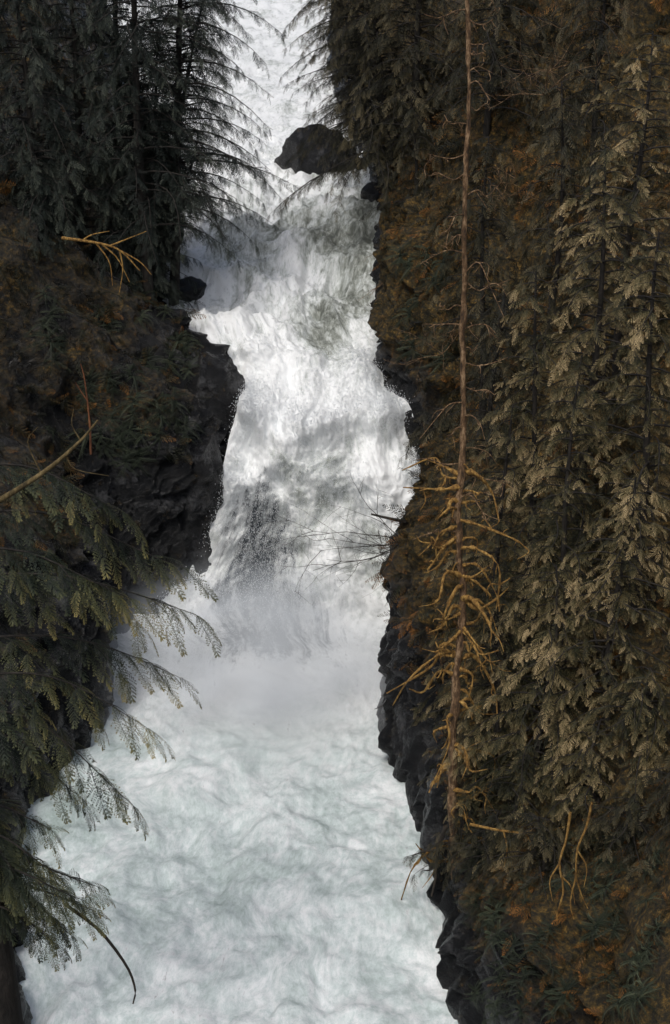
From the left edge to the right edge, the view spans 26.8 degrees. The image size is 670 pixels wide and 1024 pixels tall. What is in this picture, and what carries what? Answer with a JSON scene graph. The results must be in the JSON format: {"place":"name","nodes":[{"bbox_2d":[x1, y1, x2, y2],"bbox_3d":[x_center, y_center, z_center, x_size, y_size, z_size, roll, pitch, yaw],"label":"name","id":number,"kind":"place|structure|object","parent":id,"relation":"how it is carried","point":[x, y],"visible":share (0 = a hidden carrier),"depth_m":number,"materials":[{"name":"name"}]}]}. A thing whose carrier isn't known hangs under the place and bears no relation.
{"place":"outdoors","nodes":[
{"label":"outdoors","id":0,"kind":"place"},
{"bbox_2d":[0,0,244,1023],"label":"river bank","id":1,"kind":"structure","parent":0,"point":[150,506],"depth_m":46.79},
{"bbox_2d":[24,316,65,351],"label":"sword fern","id":2,"kind":"object","parent":1,"relation":"on","point":[44,325],"visible":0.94,"depth_m":45.65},
{"bbox_2d":[23,326,68,371],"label":"sword fern","id":3,"kind":"object","parent":1,"relation":"on","point":[52,345],"visible":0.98,"depth_m":45.64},
{"bbox_2d":[8,156,95,261],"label":"fir tree","id":4,"kind":"object","parent":1,"relation":"on","point":[39,183],"visible":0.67,"depth_m":48.97,"materials":[{"name":"green plant"}]},
{"bbox_2d":[35,298,69,331],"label":"sword fern","id":5,"kind":"object","parent":1,"relation":"on","point":[51,317],"visible":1,"depth_m":45.78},
{"bbox_2d":[0,799,135,1023],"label":"young cedar tree","id":6,"kind":"object","parent":1,"relation":"on","point":[17,896],"visible":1,"depth_m":18.83,"materials":[{"name":"green plant"}]},
{"bbox_2d":[0,0,136,257],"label":"fir tree","id":7,"kind":"object","parent":1,"relation":"on","point":[27,105],"visible":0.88,"depth_m":48.85,"materials":[{"name":"green plant"}]},
{"bbox_2d":[75,364,91,454],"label":"broken stem","id":8,"kind":"object","parent":1,"relation":"on","point":[90,436],"visible":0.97,"depth_m":37.71,"materials":[{"name":"brown wood"}]},
{"bbox_2d":[0,0,180,271],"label":"fir tree","id":9,"kind":"object","parent":1,"relation":"on","point":[75,53],"visible":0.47,"depth_m":50.61,"materials":[{"name":"green plant"}]},
{"bbox_2d":[77,367,106,393],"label":"sword fern","id":10,"kind":"object","parent":1,"relation":"on","point":[91,378],"visible":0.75,"depth_m":46.67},
{"bbox_2d":[0,8,205,727],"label":"undergrowth","id":11,"kind":"object","parent":1,"relation":"on","point":[4,202],"visible":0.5,"depth_m":46.34,"materials":[{"name":"brown plant"}]},
{"bbox_2d":[91,414,114,450],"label":"sword fern","id":12,"kind":"object","parent":1,"relation":"on","point":[100,433],"visible":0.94,"depth_m":46.54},
{"bbox_2d":[61,231,151,291],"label":"fallen branch","id":13,"kind":"object","parent":1,"relation":"on","point":[104,245],"visible":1,"depth_m":43.08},
{"bbox_2d":[0,409,221,840],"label":"cedar tree","id":14,"kind":"object","parent":1,"relation":"on","point":[56,514],"visible":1,"depth_m":24.17,"materials":[{"name":"green plant"}]},
{"bbox_2d":[49,0,192,270],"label":"fir tree","id":15,"kind":"object","parent":1,"relation":"on","point":[116,106],"visible":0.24,"depth_m":52.27,"materials":[{"name":"green plant"}]},
{"bbox_2d":[107,423,134,457],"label":"sword fern","id":16,"kind":"object","parent":1,"relation":"on","point":[119,429],"visible":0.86,"depth_m":47.03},
{"bbox_2d":[108,447,140,481],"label":"sword fern","id":17,"kind":"object","parent":1,"relation":"on","point":[125,459],"visible":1,"depth_m":46.94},
{"bbox_2d":[81,171,171,305],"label":"fir tree","id":18,"kind":"object","parent":1,"relation":"on","point":[118,271],"visible":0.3,"depth_m":52.59,"materials":[{"name":"green plant"}]},
{"bbox_2d":[122,363,148,399],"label":"sword fern","id":19,"kind":"object","parent":1,"relation":"on","point":[134,377],"visible":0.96,"depth_m":47.32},
{"bbox_2d":[116,390,163,427],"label":"sword fern","id":20,"kind":"object","parent":1,"relation":"on","point":[138,394],"visible":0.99,"depth_m":46.91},
{"bbox_2d":[102,198,181,302],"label":"fir tree","id":21,"kind":"object","parent":1,"relation":"on","point":[156,282],"visible":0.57,"depth_m":52.48,"materials":[{"name":"green plant"}]},
{"bbox_2d":[127,447,156,478],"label":"sword fern","id":22,"kind":"object","parent":1,"relation":"on","point":[138,458],"visible":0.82,"depth_m":47.30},
{"bbox_2d":[43,0,246,304],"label":"fir tree","id":23,"kind":"object","parent":1,"relation":"on","point":[139,172],"visible":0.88,"depth_m":50.09,"materials":[{"name":"green plant"}]},
{"bbox_2d":[130,417,169,450],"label":"sword fern","id":24,"kind":"object","parent":1,"relation":"on","point":[143,432],"visible":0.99,"depth_m":46.97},
{"bbox_2d":[132,399,170,436],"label":"sword fern","id":25,"kind":"object","parent":1,"relation":"on","point":[158,414],"visible":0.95,"depth_m":47.17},
{"bbox_2d":[113,103,205,315],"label":"fir tree","id":26,"kind":"object","parent":1,"relation":"on","point":[169,237],"visible":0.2,"depth_m":54.20,"materials":[{"name":"green plant"}]},
{"bbox_2d":[103,29,217,254],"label":"fir tree","id":27,"kind":"object","parent":1,"relation":"on","point":[201,228],"visible":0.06,"depth_m":56.59,"materials":[{"name":"green plant"}]},
{"bbox_2d":[148,394,183,434],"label":"sword fern","id":28,"kind":"object","parent":1,"relation":"on","point":[171,413],"visible":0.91,"depth_m":47.63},
{"bbox_2d":[162,342,187,377],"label":"sword fern","id":29,"kind":"object","parent":1,"relation":"on","point":[169,359],"visible":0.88,"depth_m":50.36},
{"bbox_2d":[157,387,192,425],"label":"sword fern","id":30,"kind":"object","parent":1,"relation":"on","point":[173,396],"visible":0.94,"depth_m":47.86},
{"bbox_2d":[63,0,300,305],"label":"fir tree","id":31,"kind":"object","parent":1,"relation":"on","point":[200,46],"visible":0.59,"depth_m":51.85,"materials":[{"name":"green plant"}]},
{"bbox_2d":[165,276,206,301],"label":"boulder","id":32,"kind":"object","parent":1,"relation":"on","point":[186,287],"visible":0.52,"depth_m":56.52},
{"bbox_2d":[137,0,241,267],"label":"fir tree","id":33,"kind":"object","parent":1,"relation":"on","point":[189,64],"visible":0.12,"depth_m":54.77,"materials":[{"name":"green plant"}]},
{"bbox_2d":[178,431,223,544],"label":"rock outcrop","id":34,"kind":"object","parent":1,"relation":"on","point":[204,489],"visible":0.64,"depth_m":48.64,"materials":[{"name":"stone"}]},
{"bbox_2d":[195,352,244,416],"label":"rock outcrop","id":35,"kind":"object","parent":1,"relation":"on","point":[221,379],"visible":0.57,"depth_m":50.11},
{"bbox_2d":[15,627,457,1023],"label":"plunge pool","id":36,"kind":"structure","parent":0,"point":[260,874],"depth_m":36.58,"materials":[{"name":"white liquid"}]},
{"bbox_2d":[106,0,380,358],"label":"river","id":37,"kind":"structure","parent":0,"point":[306,274],"depth_m":60.73,"materials":[{"name":"white liquid"}]},
{"bbox_2d":[274,124,361,174],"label":"boulder","id":38,"kind":"object","parent":37,"relation":"in","point":[290,147],"visible":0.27,"depth_m":69.56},
{"bbox_2d":[117,345,419,635],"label":"waterfall","id":39,"kind":"structure","parent":0,"point":[356,619],"depth_m":49.38,"materials":[{"name":"white liquid"}]},
{"bbox_2d":[121,302,420,643],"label":"spray drops","id":40,"kind":"object","parent":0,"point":[245,400],"visible":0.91,"depth_m":49.27,"materials":[{"name":"white liquid"}]},
{"bbox_2d":[327,0,669,1023],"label":"river bank","id":41,"kind":"structure","parent":0,"point":[403,742],"depth_m":38.68,"materials":[{"name":"stone"}]},
{"bbox_2d":[244,473,406,601],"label":"bare shrub","id":42,"kind":"object","parent":41,"relation":"on","point":[379,547],"visible":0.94,"depth_m":42.91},
{"bbox_2d":[290,0,396,177],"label":"conifer tree","id":43,"kind":"object","parent":41,"relation":"on","point":[335,7],"visible":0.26,"depth_m":63.68,"materials":[{"name":"green plant"}]},
{"bbox_2d":[264,0,465,227],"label":"conifer tree","id":44,"kind":"object","parent":41,"relation":"on","point":[375,157],"visible":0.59,"depth_m":57.87,"materials":[{"name":"green plant"}]},
{"bbox_2d":[360,182,382,202],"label":"boulder","id":45,"kind":"object","parent":41,"relation":"on","point":[370,192],"visible":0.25,"depth_m":63.56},
{"bbox_2d":[382,238,414,281],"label":"sword fern","id":46,"kind":"object","parent":41,"relation":"on","point":[399,259],"visible":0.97,"depth_m":49.97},
{"bbox_2d":[358,89,442,222],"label":"conifer tree","id":47,"kind":"object","parent":41,"relation":"on","point":[414,154],"visible":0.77,"depth_m":53.65,"materials":[{"name":"green plant"}]},
{"bbox_2d":[383,257,417,286],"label":"sword fern","id":48,"kind":"object","parent":41,"relation":"on","point":[407,265],"visible":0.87,"depth_m":49.96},
{"bbox_2d":[390,303,420,338],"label":"sword fern","id":49,"kind":"object","parent":41,"relation":"on","point":[408,313],"visible":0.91,"depth_m":49.61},
{"bbox_2d":[325,0,487,204],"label":"conifer tree","id":50,"kind":"object","parent":41,"relation":"on","point":[416,68],"visible":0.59,"depth_m":55.25,"materials":[{"name":"green plant"}]},
{"bbox_2d":[396,334,431,370],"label":"sword fern","id":51,"kind":"object","parent":41,"relation":"on","point":[411,347],"visible":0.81,"depth_m":49.63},
{"bbox_2d":[384,310,460,385],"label":"bare shrub","id":52,"kind":"object","parent":41,"relation":"on","point":[442,352],"visible":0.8,"depth_m":46.88,"materials":[{"name":"brown plant"}]},
{"bbox_2d":[397,405,459,469],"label":"conifer tree","id":53,"kind":"object","parent":41,"relation":"on","point":[424,436],"visible":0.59,"depth_m":47.09,"materials":[{"name":"green plant"}]},
{"bbox_2d":[412,825,447,896],"bbox_3d":[2.249,8.334,33.569,0.845,2.022,0.114,0,22,0],"label":"dead branch","id":54,"kind":"object","parent":41,"relation":"on","point":[442,834],"visible":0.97,"depth_m":33.46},
{"bbox_2d":[415,343,455,373],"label":"sword fern","id":55,"kind":"object","parent":41,"relation":"on","point":[439,359],"visible":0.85,"depth_m":48.58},
{"bbox_2d":[403,808,481,891],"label":"conifer tree","id":56,"kind":"object","parent":41,"relation":"on","point":[459,832],"visible":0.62,"depth_m":33.28,"materials":[{"name":"green plant"}]},
{"bbox_2d":[431,247,454,284],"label":"sword fern","id":57,"kind":"object","parent":41,"relation":"on","point":[442,263],"visible":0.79,"depth_m":48.94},
{"bbox_2d":[440,936,461,983],"bbox_3d":[3.171,10.832,32.218,1.526,1.694,1.611,0,22,0],"label":"rock outcrop","id":58,"kind":"object","parent":41,"relation":"on","point":[452,968],"visible":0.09,"depth_m":31.99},
{"bbox_2d":[387,0,529,899],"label":"bare snag","id":59,"kind":"object","parent":41,"relation":"on","point":[465,598],"visible":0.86,"depth_m":30.67,"materials":[{"name":"brown plant"}]},
{"bbox_2d":[411,136,543,437],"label":"conifer tree","id":60,"kind":"object","parent":41,"relation":"on","point":[479,246],"visible":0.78,"depth_m":41.78,"materials":[{"name":"green plant"}]},
{"bbox_2d":[442,722,515,824],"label":"hemlock tree","id":61,"kind":"object","parent":41,"relation":"on","point":[476,803],"visible":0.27,"depth_m":33.46,"materials":[{"name":"green plant"}]},
{"bbox_2d":[410,405,549,772],"bbox_3d":[4.028,2.150,33.762,3.882,9.758,3.809,-20,29,-40],"label":"hemlock tree","id":62,"kind":"object","parent":41,"relation":"on","point":[496,545],"visible":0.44,"depth_m":33.07,"materials":[{"name":"green plant"}]},
{"bbox_2d":[441,807,521,903],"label":"conifer tree","id":63,"kind":"object","parent":41,"relation":"on","point":[487,847],"visible":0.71,"depth_m":31.62,"materials":[{"name":"green plant"}]},
{"bbox_2d":[422,293,544,497],"bbox_3d":[4.297,-2.894,38.537,3.701,6.264,3.422,0,22,0],"label":"conifer tree","id":64,"kind":"object","parent":41,"relation":"on","point":[493,375],"visible":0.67,"depth_m":38.38,"materials":[{"name":"green plant"}]},
{"bbox_2d":[417,582,551,830],"bbox_3d":[3.865,5.081,33.035,3.180,7.365,2.979,-12,25,-27],"label":"hemlock tree","id":65,"kind":"object","parent":41,"relation":"on","point":[500,677],"visible":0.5,"depth_m":32.55,"materials":[{"name":"green plant"}]},
{"bbox_2d":[474,902,509,934],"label":"sword fern","id":66,"kind":"object","parent":41,"relation":"on","point":[494,913],"visible":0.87,"depth_m":30.37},
{"bbox_2d":[406,0,578,150],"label":"conifer tree","id":67,"kind":"object","parent":41,"relation":"on","point":[493,58],"visible":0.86,"depth_m":47.39,"materials":[{"name":"green plant"}]},
{"bbox_2d":[478,962,510,1003],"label":"sword fern","id":68,"kind":"object","parent":41,"relation":"on","point":[501,974],"visible":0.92,"depth_m":29.36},
{"bbox_2d":[482,998,513,1023],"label":"sword fern","id":69,"kind":"object","parent":41,"relation":"on","point":[498,1012],"visible":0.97,"depth_m":28.77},
{"bbox_2d":[485,919,511,961],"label":"sword fern","id":70,"kind":"object","parent":41,"relation":"on","point":[496,936],"visible":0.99,"depth_m":29.77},
{"bbox_2d":[412,271,604,741],"bbox_3d":[4.350,0.420,33.803,4.646,12.568,4.633,5,23,13],"label":"hemlock tree","id":71,"kind":"object","parent":41,"relation":"on","point":[534,460],"visible":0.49,"depth_m":32.72,"materials":[{"name":"green plant"}]},
{"bbox_2d":[500,929,523,961],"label":"sword fern","id":72,"kind":"object","parent":41,"relation":"on","point":[510,948],"visible":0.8,"depth_m":29.45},
{"bbox_2d":[462,753,562,872],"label":"hemlock tree","id":73,"kind":"object","parent":41,"relation":"on","point":[513,805],"visible":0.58,"depth_m":31.53,"materials":[{"name":"green plant"}]},
{"bbox_2d":[469,823,564,868],"bbox_3d":[3.929,7.312,30.563,2.069,1.321,0.065,0,22,0],"label":"branch","id":74,"kind":"object","parent":41,"relation":"on","point":[488,828],"visible":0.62,"depth_m":30.37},
{"bbox_2d":[365,0,669,1023],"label":"undergrowth","id":75,"kind":"object","parent":41,"relation":"on","point":[453,146],"visible":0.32,"depth_m":41.70,"materials":[{"name":"brown plant"}]},
{"bbox_2d":[505,999,530,1023],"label":"sword fern","id":76,"kind":"object","parent":41,"relation":"on","point":[520,1010],"visible":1,"depth_m":28.41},
{"bbox_2d":[505,965,544,1005],"bbox_3d":[3.910,9.655,28.809,0.837,0.432,0.957,23,63,45],"label":"sword fern","id":77,"kind":"object","parent":41,"relation":"on","point":[524,974],"visible":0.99,"depth_m":28.73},
{"bbox_2d":[472,811,590,913],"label":"conifer tree","id":78,"kind":"object","parent":41,"relation":"on","point":[527,855],"visible":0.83,"depth_m":29.97,"materials":[{"name":"green plant"}]},
{"bbox_2d":[478,143,584,222],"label":"bare shrub","id":79,"kind":"object","parent":41,"relation":"on","point":[513,184],"visible":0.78,"depth_m":40.73,"materials":[{"name":"brown plant"}]},
{"bbox_2d":[511,929,552,959],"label":"sword fern","id":80,"kind":"object","parent":41,"relation":"on","point":[529,939],"visible":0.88,"depth_m":28.76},
{"bbox_2d":[447,562,625,830],"bbox_3d":[4.810,4.271,31.337,4.224,6.674,3.892,17,28,36],"label":"hemlock tree","id":81,"kind":"object","parent":41,"relation":"on","point":[537,749],"visible":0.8,"depth_m":30.97,"materials":[{"name":"green plant"}]},
{"bbox_2d":[450,380,638,780],"bbox_3d":[5.294,1.757,32.354,4.651,10.134,4.591,7,23,16],"label":"hemlock tree","id":82,"kind":"object","parent":41,"relation":"on","point":[562,533],"visible":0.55,"depth_m":31.20,"materials":[{"name":"green plant"}]},
{"bbox_2d":[486,24,616,121],"bbox_3d":[5.960,-12.055,38.614,3.450,2.924,2.346,0,22,0],"label":"bare shrub","id":83,"kind":"object","parent":41,"relation":"on","point":[553,85],"visible":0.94,"depth_m":38.62,"materials":[{"name":"brown plant"}]},
{"bbox_2d":[490,81,616,368],"bbox_3d":[6.190,-7.207,39.068,3.189,9.158,3.210,19,29,39],"label":"conifer tree","id":84,"kind":"object","parent":41,"relation":"on","point":[557,255],"visible":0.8,"depth_m":38.48,"materials":[{"name":"green plant"}]},
{"bbox_2d":[549,812,574,919],"bbox_3d":[4.617,7.412,28.449,0.567,3.154,0.058,0,22,0],"label":"mossy root","id":85,"kind":"object","parent":41,"relation":"on","point":[563,847],"visible":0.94,"depth_m":28.36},
{"bbox_2d":[545,866,578,900],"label":"sword fern","id":86,"kind":"object","parent":41,"relation":"on","point":[566,877],"visible":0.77,"depth_m":29.27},
{"bbox_2d":[544,974,581,1019],"bbox_3d":[4.561,9.675,28.181,1.117,0.558,1.160,15,67,33],"label":"sword fern","id":87,"kind":"object","parent":41,"relation":"on","point":[557,1003],"visible":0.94,"depth_m":27.98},
{"bbox_2d":[548,975,580,1008],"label":"sword fern","id":88,"kind":"object","parent":41,"relation":"on","point":[554,982],"visible":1,"depth_m":28.00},
{"bbox_2d":[466,146,669,665],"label":"hemlock tree","id":89,"kind":"object","parent":41,"relation":"on","point":[600,307],"visible":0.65,"depth_m":32.17,"materials":[{"name":"green plant"}]},
{"bbox_2d":[504,0,637,87],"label":"bare shrub","id":90,"kind":"object","parent":41,"relation":"on","point":[572,37],"visible":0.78,"depth_m":39.24,"materials":[{"name":"brown plant"}]},
{"bbox_2d":[520,718,633,882],"bbox_3d":[5.412,6.154,30.118,2.622,3.663,2.516,-6,23,-14],"label":"hemlock tree","id":91,"kind":"object","parent":41,"relation":"on","point":[590,779],"visible":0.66,"depth_m":29.82,"materials":[{"name":"green plant"}]},
{"bbox_2d":[493,31,669,478],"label":"hemlock tree","id":92,"kind":"object","parent":41,"relation":"on","point":[633,204],"visible":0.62,"depth_m":33.55,"materials":[{"name":"green plant"}]},
{"bbox_2d":[570,802,592,918],"bbox_3d":[4.947,7.121,28.116,0.422,3.108,0.054,0,22,0],"label":"mossy root","id":93,"kind":"object","parent":41,"relation":"on","point":[583,833],"visible":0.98,"depth_m":28.04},
{"bbox_2d":[502,475,669,756],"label":"hemlock tree","id":94,"kind":"object","parent":41,"relation":"on","point":[607,647],"visible":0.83,"depth_m":29.77,"materials":[{"name":"green plant"}]},
{"bbox_2d":[516,0,669,295],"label":"conifer tree","id":95,"kind":"object","parent":41,"relation":"on","point":[595,116],"visible":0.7,"depth_m":39.06,"materials":[{"name":"green plant"}]},
{"bbox_2d":[581,857,609,898],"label":"sword fern","id":96,"kind":"object","parent":41,"relation":"on","point":[593,878],"visible":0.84,"depth_m":28.77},
{"bbox_2d":[576,905,619,962],"bbox_3d":[5.339,8.284,28.066,0.569,1.186,1.366,24,2,-42],"label":"sword fern","id":97,"kind":"object","parent":41,"relation":"on","point":[584,926],"visible":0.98,"depth_m":27.90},
{"bbox_2d":[580,904,616,949],"bbox_3d":[5.221,8.243,28.079,0.906,0.941,0.453,16,-13,34],"label":"sword fern","id":98,"kind":"object","parent":41,"relation":"on","point":[594,931],"visible":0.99,"depth_m":27.93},
{"bbox_2d":[590,874,617,909],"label":"sword fern","id":99,"kind":"object","parent":41,"relation":"on","point":[603,889],"visible":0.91,"depth_m":28.20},
{"bbox_2d":[541,232,669,670],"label":"hemlock tree","id":100,"kind":"object","parent":41,"relation":"on","point":[648,409],"visible":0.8,"depth_m":29.89,"materials":[{"name":"green plant"}]},
{"bbox_2d":[589,971,621,998],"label":"sword fern","id":101,"kind":"object","parent":41,"relation":"on","point":[610,975],"visible":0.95,"depth_m":27.55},
{"bbox_2d":[589,914,626,960],"bbox_3d":[5.486,8.332,27.772,0.978,0.477,0.986,3,43,7],"label":"sword fern","id":102,"kind":"object","parent":41,"relation":"on","point":[613,928],"visible":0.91,"depth_m":27.65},
{"bbox_2d":[570,789,657,917],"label":"conifer tree","id":103,"kind":"object","parent":41,"relation":"on","point":[612,823],"visible":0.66,"depth_m":28.42,"materials":[{"name":"green plant"}]},
{"bbox_2d":[563,666,669,818],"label":"hemlock tree","id":104,"kind":"object","parent":41,"relation":"on","point":[648,705],"visible":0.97,"depth_m":28.90,"materials":[{"name":"green plant"}]},
{"bbox_2d":[602,985,630,1023],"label":"sword fern","id":105,"kind":"object","parent":41,"relation":"on","point":[611,1001],"visible":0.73,"depth_m":26.92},
{"bbox_2d":[618,947,649,983],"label":"sword fern","id":106,"kind":"object","parent":41,"relation":"on","point":[622,954],"visible":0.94,"depth_m":26.33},
{"bbox_2d":[618,978,659,1023],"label":"sword fern","id":107,"kind":"object","parent":41,"relation":"on","point":[629,999],"visible":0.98,"depth_m":25.55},
{"bbox_2d":[620,980,657,1014],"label":"sword fern","id":108,"kind":"object","parent":41,"relation":"on","point":[633,991],"visible":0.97,"depth_m":25.55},
{"bbox_2d":[621,977,659,1023],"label":"sword fern","id":109,"kind":"object","parent":41,"relation":"on","point":[637,999],"visible":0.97,"depth_m":25.34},
{"bbox_2d":[626,951,658,984],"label":"sword fern","id":110,"kind":"object","parent":41,"relation":"on","point":[640,967],"visible":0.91,"depth_m":25.97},
{"bbox_2d":[624,746,669,874],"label":"conifer tree","id":111,"kind":"object","parent":41,"relation":"on","point":[664,787],"visible":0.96,"depth_m":27.46,"materials":[{"name":"green plant"}]},
{"bbox_2d":[635,928,662,968],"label":"sword fern","id":112,"kind":"object","parent":41,"relation":"on","point":[648,947],"visible":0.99,"depth_m":26.02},
{"bbox_2d":[643,914,669,947],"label":"sword fern","id":113,"kind":"object","parent":41,"relation":"on","point":[657,928],"visible":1,"depth_m":25.90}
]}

